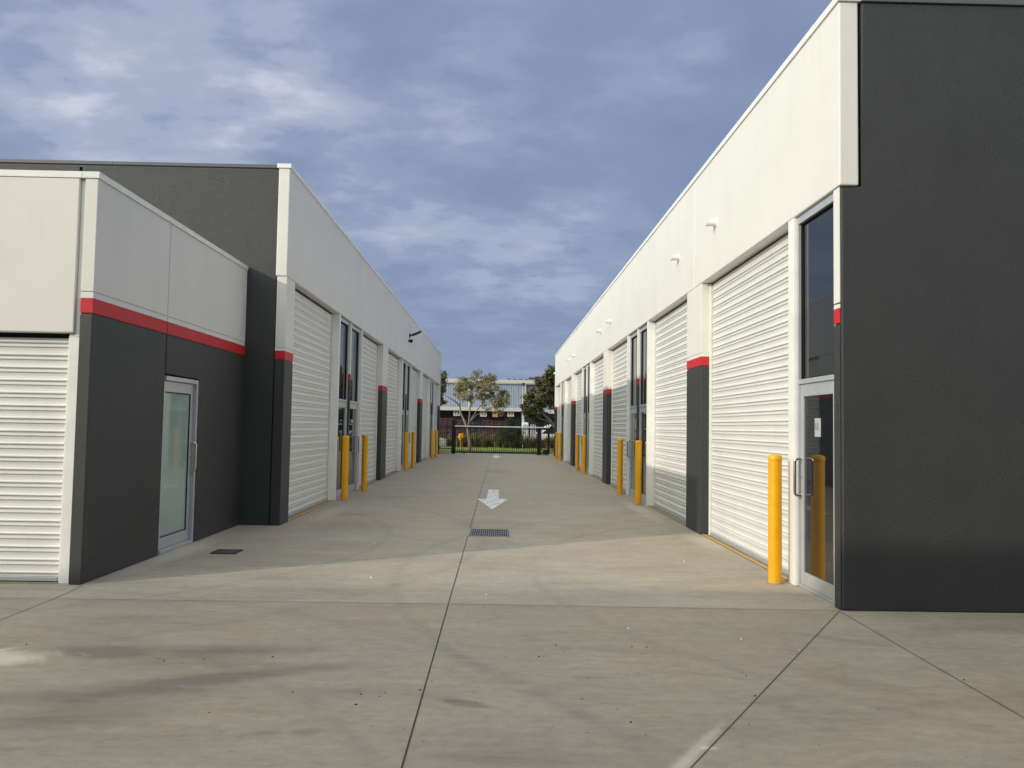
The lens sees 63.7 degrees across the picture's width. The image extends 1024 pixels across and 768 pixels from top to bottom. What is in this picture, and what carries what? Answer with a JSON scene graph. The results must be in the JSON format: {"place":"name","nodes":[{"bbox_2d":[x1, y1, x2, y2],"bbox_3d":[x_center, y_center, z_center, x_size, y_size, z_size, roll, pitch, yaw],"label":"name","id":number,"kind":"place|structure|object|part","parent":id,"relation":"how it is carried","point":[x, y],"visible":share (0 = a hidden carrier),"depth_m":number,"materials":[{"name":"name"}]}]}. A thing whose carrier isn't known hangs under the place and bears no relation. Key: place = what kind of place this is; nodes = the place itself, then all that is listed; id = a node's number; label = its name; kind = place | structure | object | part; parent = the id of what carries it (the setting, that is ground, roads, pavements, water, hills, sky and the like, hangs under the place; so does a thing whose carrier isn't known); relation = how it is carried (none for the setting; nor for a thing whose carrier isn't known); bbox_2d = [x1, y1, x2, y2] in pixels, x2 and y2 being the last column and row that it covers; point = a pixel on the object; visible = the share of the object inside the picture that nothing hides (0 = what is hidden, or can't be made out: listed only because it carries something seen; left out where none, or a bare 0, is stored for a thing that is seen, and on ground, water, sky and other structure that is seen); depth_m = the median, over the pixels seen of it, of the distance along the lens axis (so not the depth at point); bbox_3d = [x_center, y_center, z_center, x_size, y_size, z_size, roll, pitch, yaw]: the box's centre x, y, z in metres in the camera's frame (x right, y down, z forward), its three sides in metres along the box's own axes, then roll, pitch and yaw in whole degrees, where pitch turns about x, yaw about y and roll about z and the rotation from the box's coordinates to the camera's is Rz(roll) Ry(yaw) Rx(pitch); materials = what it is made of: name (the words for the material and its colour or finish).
{"place":"outdoors","nodes":[
{"label":"outdoors","id":0,"kind":"place"},
{"bbox_2d":[0,0,831,379],"label":"sky","id":1,"kind":"structure","parent":0,"point":[498,164],"materials":[{"name":"blue"}]},
{"bbox_2d":[440,418,452,437],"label":"stillage","id":2,"kind":"object","parent":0,"point":[446,422],"visible":0.52,"depth_m":70.93,"materials":[{"name":"red metal"}]},
{"bbox_2d":[454,419,465,437],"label":"stillage","id":3,"kind":"object","parent":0,"point":[460,430],"visible":0.35,"depth_m":70.96,"materials":[{"name":"red metal"}]},
{"bbox_2d":[469,420,481,435],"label":"stillage","id":4,"kind":"object","parent":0,"point":[474,424],"visible":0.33,"depth_m":70.99,"materials":[{"name":"red metal"}]},
{"bbox_2d":[482,420,492,435],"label":"stillage","id":5,"kind":"object","parent":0,"point":[484,422],"visible":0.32,"depth_m":70.92,"materials":[{"name":"red metal"}]},
{"bbox_2d":[439,446,553,452],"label":"lawn","id":6,"kind":"structure","parent":0,"point":[523,450],"depth_m":58.43,"materials":[{"name":"plant"}]},
{"bbox_2d":[439,438,445,447],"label":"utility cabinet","id":7,"kind":"object","parent":6,"relation":"on","point":[442,443],"visible":0.1,"depth_m":53.24,"materials":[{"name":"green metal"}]},
{"bbox_2d":[440,370,448,405],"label":"evergreen tree","id":8,"kind":"object","parent":6,"relation":"on","point":[444,374],"visible":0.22,"depth_m":65.91,"materials":[{"name":"green plant"}]},
{"bbox_2d":[458,433,463,447],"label":"standpipe","id":9,"kind":"object","parent":6,"relation":"on","point":[460,436],"visible":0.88,"depth_m":62.94,"materials":[{"name":"yellow metal"}]},
{"bbox_2d":[441,369,510,450],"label":"gum tree","id":10,"kind":"object","parent":6,"relation":"on","point":[500,401],"visible":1,"depth_m":54.90,"materials":[{"name":"green plant"}]},
{"bbox_2d":[440,430,553,448],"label":"reeds","id":11,"kind":"object","parent":6,"relation":"on","point":[481,440],"visible":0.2,"depth_m":64.12,"materials":[{"name":"green plant"}]},
{"bbox_2d":[497,417,524,448],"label":"round bush","id":12,"kind":"object","parent":6,"relation":"on","point":[517,433],"visible":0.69,"depth_m":62.85,"materials":[{"name":"green plant"}]},
{"bbox_2d":[518,364,554,427],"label":"evergreen tree","id":13,"kind":"object","parent":6,"relation":"on","point":[539,398],"visible":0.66,"depth_m":52.90,"materials":[{"name":"green plant"}]},
{"bbox_2d":[440,379,553,437],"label":"corrugated warehouse","id":14,"kind":"structure","parent":0,"point":[517,389],"depth_m":84.93,"materials":[{"name":"metal"}]},
{"bbox_2d":[453,410,459,415],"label":"unit number sign","id":15,"kind":"object","parent":14,"relation":"attached to","point":[456,413],"visible":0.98,"depth_m":82.26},
{"bbox_2d":[480,411,486,416],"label":"unit number sign","id":16,"kind":"object","parent":14,"relation":"attached to","point":[483,414],"visible":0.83,"depth_m":82.30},
{"bbox_2d":[492,411,497,416],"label":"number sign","id":17,"kind":"object","parent":14,"relation":"hanging from","point":[494,414],"visible":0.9,"depth_m":82.30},
{"bbox_2d":[507,411,513,416],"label":"unit number sign","id":18,"kind":"object","parent":14,"relation":"attached to","point":[510,413],"visible":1,"depth_m":82.34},
{"bbox_2d":[494,421,504,437],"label":"stillage","id":19,"kind":"object","parent":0,"point":[498,423],"visible":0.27,"depth_m":71.01,"materials":[{"name":"red metal"}]},
{"bbox_2d":[0,453,1023,767],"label":"driveway","id":20,"kind":"structure","parent":0,"point":[94,673],"depth_m":6.00,"materials":[{"name":"concrete"}]},
{"bbox_2d":[0,170,247,584],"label":"warehouse unit","id":21,"kind":"structure","parent":20,"relation":"on","point":[119,450],"depth_m":8.73,"materials":[{"name":"white concrete"}]},
{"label":"roller door","id":22,"kind":"part","parent":21,"relation":"part of","materials":[{"name":"metal"}]},
{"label":"glass door","id":23,"kind":"part","parent":21,"relation":"part of","materials":[{"name":"glass"}]},
{"bbox_2d":[0,159,441,525],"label":"warehouse unit block","id":24,"kind":"structure","parent":20,"relation":"on","point":[333,356],"depth_m":14.91,"materials":[{"name":"white concrete"}]},
{"bbox_2d":[288,290,333,516],"bbox_3d":[-3.914,0.335,15.869,0.085,4.145,3.950,1,-3,-1],"label":"roller door","id":25,"kind":"structure","parent":24,"relation":"in","point":[309,473],"depth_m":16.01,"materials":[{"name":"metal"}]},
{"bbox_2d":[336,317,349,497],"bbox_3d":[-3.859,0.537,18.621,0.173,4.021,1.359,1,-3,-1],"label":"glass door","id":26,"kind":"structure","parent":24,"relation":"in","point":[344,336],"depth_m":18.88,"materials":[{"name":"glass"}]},
{"bbox_2d":[348,325,359,492],"bbox_3d":[-3.882,0.613,20.104,0.173,4.021,1.359,1,-3,-1],"label":"glass door","id":27,"kind":"structure","parent":24,"relation":"in","point":[355,351],"depth_m":20.42,"materials":[{"name":"glass"}]},
{"bbox_2d":[359,335,378,486],"bbox_3d":[-4.022,0.689,22.735,0.085,4.145,3.700,1,-3,-1],"label":"roller door","id":28,"kind":"structure","parent":24,"relation":"in","point":[370,359],"depth_m":23.42,"materials":[{"name":"metal"}]},
{"bbox_2d":[385,352,398,475],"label":"roller door","id":29,"kind":"structure","parent":24,"relation":"in","point":[393,362],"depth_m":28.29,"materials":[{"name":"metal"}]},
{"bbox_2d":[401,360,405,469],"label":"glass door","id":30,"kind":"structure","parent":24,"relation":"in","point":[404,363],"depth_m":30.93,"materials":[{"name":"glass"}]},
{"bbox_2d":[406,363,409,442],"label":"glass door","id":31,"kind":"structure","parent":24,"relation":"in","point":[408,366],"depth_m":32.41,"materials":[{"name":"glass"}]},
{"bbox_2d":[410,368,417,464],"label":"roller door","id":32,"kind":"structure","parent":24,"relation":"in","point":[414,389],"depth_m":35.47,"materials":[{"name":"metal"}]},
{"bbox_2d":[409,331,420,337],"bbox_3d":[-3.711,-1.907,31.686,0.448,0.268,0.260,1,-3,-1],"label":"flood light","id":33,"kind":"object","parent":24,"relation":"attached to","point":[416,333],"visible":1,"depth_m":31.57,"materials":[{"name":"black metal"}]},
{"bbox_2d":[421,376,427,459],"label":"roller door","id":34,"kind":"structure","parent":24,"relation":"in","point":[425,380],"depth_m":40.49,"materials":[{"name":"metal"}]},
{"bbox_2d":[429,380,431,456],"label":"glass door","id":35,"kind":"structure","parent":24,"relation":"in","point":[430,380],"depth_m":42.81,"materials":[{"name":"glass"}]},
{"bbox_2d":[431,380,433,430],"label":"glass door","id":36,"kind":"structure","parent":24,"relation":"in","point":[432,380],"depth_m":44.31,"materials":[{"name":"metal"}]},
{"bbox_2d":[434,384,437,453],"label":"roller door","id":37,"kind":"structure","parent":24,"relation":"in","point":[436,386],"depth_m":47.39,"materials":[{"name":"metal"}]},
{"bbox_2d":[210,549,242,553],"bbox_3d":[-3.623,2.130,10.479,0.324,0.009,0.324,1,-3,-1],"label":"pit cover","id":38,"kind":"object","parent":20,"relation":"on","point":[227,551],"visible":1,"depth_m":10.48,"materials":[{"name":"metal"}]},
{"bbox_2d":[341,435,349,499],"bbox_3d":[-3.628,1.820,17.925,0.168,1.401,0.168,1,-3,5],"label":"bollard","id":39,"kind":"object","parent":20,"relation":"on","point":[345,466],"visible":1,"depth_m":17.87,"materials":[{"name":"yellow metal"}]},
{"bbox_2d":[361,434,367,490],"bbox_3d":[-3.663,1.953,20.492,0.168,1.401,0.168,2,-3,-14],"label":"bollard","id":40,"kind":"object","parent":20,"relation":"on","point":[364,462],"visible":1,"depth_m":20.44,"materials":[{"name":"yellow metal"}]},
{"bbox_2d":[404,432,408,470],"bbox_3d":[-3.802,2.426,29.658,0.168,1.401,0.168,-1,-3,30],"label":"bollard","id":41,"kind":"object","parent":20,"relation":"on","point":[406,442],"visible":0.98,"depth_m":29.60,"materials":[{"name":"yellow metal"}]},
{"bbox_2d":[411,432,415,467],"bbox_3d":[-3.816,2.540,31.855,0.168,1.401,0.168,2,-3,-25],"label":"bollard","id":42,"kind":"object","parent":20,"relation":"on","point":[413,452],"visible":0.96,"depth_m":31.80,"materials":[{"name":"yellow metal"}]},
{"bbox_2d":[431,430,433,458],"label":"bollard","id":43,"kind":"object","parent":20,"relation":"on","point":[432,444],"visible":1,"depth_m":40.99,"materials":[{"name":"yellow metal"}]},
{"bbox_2d":[435,430,437,456],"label":"bollard","id":44,"kind":"object","parent":20,"relation":"on","point":[436,443],"visible":1,"depth_m":43.79,"materials":[{"name":"yellow metal"}]},
{"bbox_2d":[439,424,451,453],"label":"bar fence","id":45,"kind":"object","parent":20,"relation":"on","point":[448,451],"visible":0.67,"depth_m":48.88,"materials":[{"name":"metal"}]},
{"bbox_2d":[401,457,490,767],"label":"lane joint","id":46,"kind":"object","parent":20,"relation":"on","point":[433,656],"visible":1,"depth_m":5.57,"materials":[{"name":"grey concrete"}]},
{"bbox_2d":[451,420,455,453],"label":"gate post","id":47,"kind":"object","parent":20,"relation":"on","point":[453,426],"visible":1,"depth_m":48.83,"materials":[{"name":"black metal"}]},
{"bbox_2d":[468,529,509,536],"bbox_3d":[-0.350,2.311,12.799,0.640,0.019,0.870,1,-3,-1],"label":"drain grate","id":48,"kind":"object","parent":20,"relation":"on","point":[491,532],"visible":1,"depth_m":12.78,"materials":[{"name":"metal"}]},
{"bbox_2d":[478,490,507,508],"bbox_3d":[-0.441,2.621,18.910,0.710,0.004,5.150,1,-3,-1],"label":"painted arrow","id":49,"kind":"object","parent":20,"relation":"on","point":[492,501],"visible":1,"depth_m":18.38,"materials":[{"name":"paint"}]},
{"bbox_2d":[26,617,964,747],"bbox_3d":[-1.809,1.990,7.165,9.662,0.008,5.968,1,-3,-1],"label":"grit","id":50,"kind":"object","parent":20,"relation":"on","point":[474,681],"visible":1,"depth_m":5.54,"materials":[{"name":"black stone"}]},
{"bbox_2d":[453,424,549,454],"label":"sliding gate","id":51,"kind":"structure","parent":20,"relation":"on","point":[504,427],"depth_m":48.76,"materials":[{"name":"black metal"}]},
{"bbox_2d":[0,479,1022,716],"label":"sawn joint","id":52,"kind":"object","parent":20,"relation":"on","point":[553,605],"visible":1,"depth_m":7.60,"materials":[{"name":"grey concrete"}]},
{"bbox_2d":[537,424,540,454],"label":"gate post","id":53,"kind":"object","parent":20,"relation":"on","point":[538,440],"visible":0.82,"depth_m":48.90,"materials":[{"name":"black metal"}]},
{"bbox_2d":[541,426,553,450],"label":"bar fence","id":54,"kind":"object","parent":53,"relation":"attached to","point":[552,428],"visible":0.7,"depth_m":49.06,"materials":[{"name":"black metal"}]},
{"bbox_2d":[555,432,557,458],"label":"bollard","id":55,"kind":"object","parent":20,"relation":"on","point":[556,445],"visible":1,"depth_m":43.48,"materials":[{"name":"yellow metal"}]},
{"bbox_2d":[558,433,561,460],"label":"bollard","id":56,"kind":"object","parent":20,"relation":"on","point":[560,443],"visible":1,"depth_m":40.98,"materials":[{"name":"yellow metal"}]},
{"bbox_2d":[575,434,579,470],"bbox_3d":[2.529,2.646,31.849,0.168,1.401,0.168,1,-3,-5],"label":"bollard","id":57,"kind":"object","parent":20,"relation":"on","point":[577,453],"visible":1,"depth_m":31.79,"materials":[{"name":"yellow metal"}]},
{"bbox_2d":[582,435,585,473],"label":"bollard","id":58,"kind":"object","parent":20,"relation":"on","point":[583,454],"visible":0.99,"depth_m":29.50,"materials":[{"name":"yellow metal"}]},
{"bbox_2d":[617,439,622,494],"bbox_3d":[2.705,2.067,20.626,0.168,1.401,0.168,4,-4,-45],"label":"bollard","id":59,"kind":"object","parent":20,"relation":"on","point":[619,466],"visible":1,"depth_m":20.57,"materials":[{"name":"yellow metal"}]},
{"bbox_2d":[635,440,641,504],"bbox_3d":[2.747,1.929,17.950,0.168,1.401,0.168,-1,-4,37],"label":"bollard","id":60,"kind":"object","parent":20,"relation":"on","point":[638,458],"visible":1,"depth_m":17.89,"materials":[{"name":"yellow metal"}]},
{"bbox_2d":[690,611,838,767],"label":"diagonal joint","id":61,"kind":"object","parent":20,"relation":"on","point":[757,697],"visible":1,"depth_m":5.05,"materials":[{"name":"grey concrete"}]},
{"bbox_2d":[767,454,782,584],"bbox_3d":[2.872,1.466,9.002,0.168,1.401,0.168,2,-3,-22],"label":"bollard","id":62,"kind":"object","parent":20,"relation":"on","point":[775,519],"visible":1,"depth_m":8.95,"materials":[{"name":"yellow metal"}]},
{"bbox_2d":[553,0,1023,612],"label":"warehouse unit block","id":63,"kind":"structure","parent":20,"relation":"on","point":[835,240],"depth_m":7.92,"materials":[{"name":"white concrete"}]},
{"bbox_2d":[557,386,559,456],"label":"roller door","id":64,"kind":"structure","parent":63,"relation":"in","point":[558,407],"depth_m":46.64,"materials":[{"name":"metal"}]},
{"bbox_2d":[561,383,562,458],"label":"glass door","id":65,"kind":"structure","parent":63,"relation":"in","point":[562,383],"depth_m":43.38,"materials":[{"name":"glass"}]},
{"bbox_2d":[563,381,564,457],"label":"glass door","id":66,"kind":"structure","parent":63,"relation":"in","point":[564,381],"depth_m":41.93,"materials":[{"name":"glass"}]},
{"bbox_2d":[566,379,570,462],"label":"roller door","id":67,"kind":"structure","parent":63,"relation":"in","point":[568,381],"depth_m":39.89,"materials":[{"name":"metal"}]},
{"bbox_2d":[575,372,581,467],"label":"roller door","id":68,"kind":"structure","parent":63,"relation":"in","point":[578,376],"depth_m":34.87,"materials":[{"name":"metal"}]},
{"bbox_2d":[581,367,585,445],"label":"glass door","id":69,"kind":"structure","parent":63,"relation":"in","point":[584,393],"depth_m":31.92,"materials":[{"name":"glass"}]},
{"bbox_2d":[586,364,589,473],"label":"glass door","id":70,"kind":"structure","parent":63,"relation":"in","point":[588,381],"depth_m":30.49,"materials":[{"name":"glass"}]},
{"bbox_2d":[593,357,602,478],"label":"roller door","id":71,"kind":"structure","parent":63,"relation":"in","point":[598,365],"depth_m":28.10,"materials":[{"name":"metal"}]},
{"bbox_2d":[611,341,626,490],"bbox_3d":[3.025,0.824,22.623,0.085,4.100,3.750,1,-3,-1],"label":"roller door","id":72,"kind":"structure","parent":63,"relation":"in","point":[619,355],"depth_m":23.33,"materials":[{"name":"metal"}]},
{"bbox_2d":[627,332,636,497],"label":"glass door","id":73,"kind":"structure","parent":63,"relation":"in","point":[633,338],"depth_m":20.38,"materials":[{"name":"glass"}]},
{"bbox_2d":[639,325,646,502],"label":"glass door","id":74,"kind":"structure","parent":63,"relation":"in","point":[643,331],"depth_m":18.89,"materials":[{"name":"glass"}]},
{"bbox_2d":[653,301,686,521],"bbox_3d":[3.129,0.481,15.982,0.085,4.100,3.750,1,-3,-1],"label":"roller door","id":75,"kind":"structure","parent":63,"relation":"in","point":[670,331],"depth_m":16.21,"materials":[{"name":"metal"}]},
{"bbox_2d":[708,234,787,574],"bbox_3d":[3.205,0.231,11.129,0.085,4.100,3.970,1,-3,-1],"label":"roller door","id":76,"kind":"structure","parent":63,"relation":"in","point":[748,307],"depth_m":11.14,"materials":[{"name":"metal"}]},
{"bbox_2d":[793,194,835,603],"bbox_3d":[3.117,0.145,8.430,0.173,3.981,1.062,1,-3,-1],"label":"glass door","id":77,"kind":"structure","parent":63,"relation":"in","point":[815,228],"depth_m":8.53,"materials":[{"name":"glass"}]},
{"bbox_2d":[815,418,820,436],"bbox_3d":[3.132,0.446,8.448,0.002,0.190,0.160,1,-3,-1],"label":"paper notice","id":78,"kind":"object","parent":63,"relation":"attached to","point":[817,427],"visible":1,"depth_m":8.44,"materials":[{"name":"white paper"}]},
{"bbox_2d":[522,422,527,446],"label":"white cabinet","id":79,"kind":"object","parent":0,"point":[524,423],"visible":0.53,"depth_m":67.62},
{"bbox_2d":[534,424,553,439],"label":"parked van","id":80,"kind":"object","parent":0,"point":[543,433],"visible":0.06,"depth_m":67.66,"materials":[{"name":"white metal"}]},
{"label":"yard","id":81,"kind":"structure","parent":0,"visible":0},
{"bbox_2d":[530,425,535,438],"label":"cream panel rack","id":82,"kind":"object","parent":81,"relation":"on","point":[533,431],"visible":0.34,"depth_m":67.33,"materials":[{"name":"white"}]}
]}

